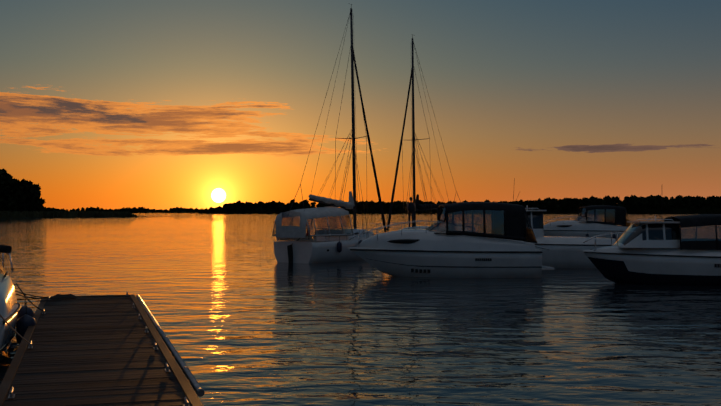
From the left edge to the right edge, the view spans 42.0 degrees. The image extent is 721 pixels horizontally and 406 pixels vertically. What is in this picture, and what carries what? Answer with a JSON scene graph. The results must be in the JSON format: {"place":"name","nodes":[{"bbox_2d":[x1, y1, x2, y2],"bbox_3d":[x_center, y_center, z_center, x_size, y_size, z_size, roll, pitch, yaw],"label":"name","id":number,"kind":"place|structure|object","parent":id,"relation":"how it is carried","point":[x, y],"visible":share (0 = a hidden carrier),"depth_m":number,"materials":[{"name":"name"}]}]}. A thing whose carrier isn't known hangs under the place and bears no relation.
{"place":"outdoors","nodes":[
{"label":"outdoors","id":0,"kind":"place"},
{"bbox_2d":[0,211,193,217],"bbox_3d":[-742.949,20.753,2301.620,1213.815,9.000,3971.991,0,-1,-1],"label":"shore land","id":1,"kind":"structure","parent":0,"point":[91,217],"depth_m":401.60,"materials":[{"name":"brown soil"}]},
{"bbox_2d":[0,168,720,213],"bbox_3d":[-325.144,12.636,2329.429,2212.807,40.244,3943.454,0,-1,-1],"label":"tree","id":2,"kind":"object","parent":1,"relation":"on","point":[12,197],"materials":[{"name":"plant"}]},
{"bbox_2d":[0,213,720,405],"bbox_3d":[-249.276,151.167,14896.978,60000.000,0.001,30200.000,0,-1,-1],"label":"water","id":3,"kind":"structure","parent":0,"point":[241,314],"depth_m":19.49,"materials":[{"name":"grey liquid"}]},
{"bbox_2d":[0,244,35,362],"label":"boat","id":4,"kind":"object","parent":3,"relation":"on","point":[13,313],"visible":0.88,"depth_m":14.91,"materials":[{"name":"plastic"}]},
{"bbox_2d":[0,211,137,217],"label":"reeds","id":5,"kind":"object","parent":3,"relation":"in","point":[51,214],"visible":0.85,"depth_m":388.00,"materials":[{"name":"plant"}]},
{"bbox_2d":[0,292,204,405],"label":"dock frame","id":6,"kind":"object","parent":3,"relation":"in","point":[191,394],"visible":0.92,"depth_m":11.90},
{"bbox_2d":[0,283,61,343],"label":"mooring lines","id":7,"kind":"object","parent":6,"relation":"on","point":[12,328],"visible":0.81,"depth_m":16.79,"materials":[{"name":"grey fabric"}]},
{"bbox_2d":[2,296,191,405],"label":"dock planks","id":8,"kind":"object","parent":6,"relation":"on","point":[93,351],"visible":0.88,"depth_m":11.48,"materials":[{"name":"brown wood"}]},
{"bbox_2d":[272,3,386,262],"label":"sailboat","id":9,"kind":"object","parent":3,"relation":"on","point":[330,230],"visible":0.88,"depth_m":42.56,"materials":[{"name":"white plastic"}]},
{"bbox_2d":[387,34,460,231],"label":"sailboat","id":10,"kind":"object","parent":3,"relation":"on","point":[414,206],"visible":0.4,"depth_m":52.85,"materials":[{"name":"black metal"}]},
{"bbox_2d":[349,178,553,277],"bbox_3d":[3.108,1.060,33.229,7.070,3.832,2.574,0,-1,-4],"label":"cabin cruiser","id":11,"kind":"object","parent":3,"relation":"on","point":[453,241],"visible":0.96,"depth_m":32.28,"materials":[{"name":"plastic"}]},
{"bbox_2d":[488,205,615,267],"bbox_3d":[6.797,1.578,38.866,7.401,2.973,2.756,0,-1,1],"label":"white boat","id":12,"kind":"object","parent":3,"relation":"in","point":[564,252],"visible":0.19,"depth_m":37.61,"materials":[{"name":"plastic"}]},
{"bbox_2d":[535,234,615,250],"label":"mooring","id":13,"kind":"object","parent":3,"relation":"on","point":[614,236],"visible":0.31,"depth_m":68.41,"materials":[{"name":"grey"}]},
{"bbox_2d":[544,195,630,240],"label":"cruiser","id":14,"kind":"object","parent":3,"relation":"on","point":[593,220],"visible":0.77,"depth_m":68.81,"materials":[{"name":"plastic"}]},
{"bbox_2d":[583,214,720,285],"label":"hardtop boat","id":15,"kind":"object","parent":3,"relation":"on","point":[685,250],"visible":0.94,"depth_m":28.87,"materials":[{"name":"plastic"}]},
{"bbox_2d":[0,0,720,210],"label":"sky","id":16,"kind":"structure","parent":0,"point":[105,104],"materials":[{"name":"orange"}]}
]}

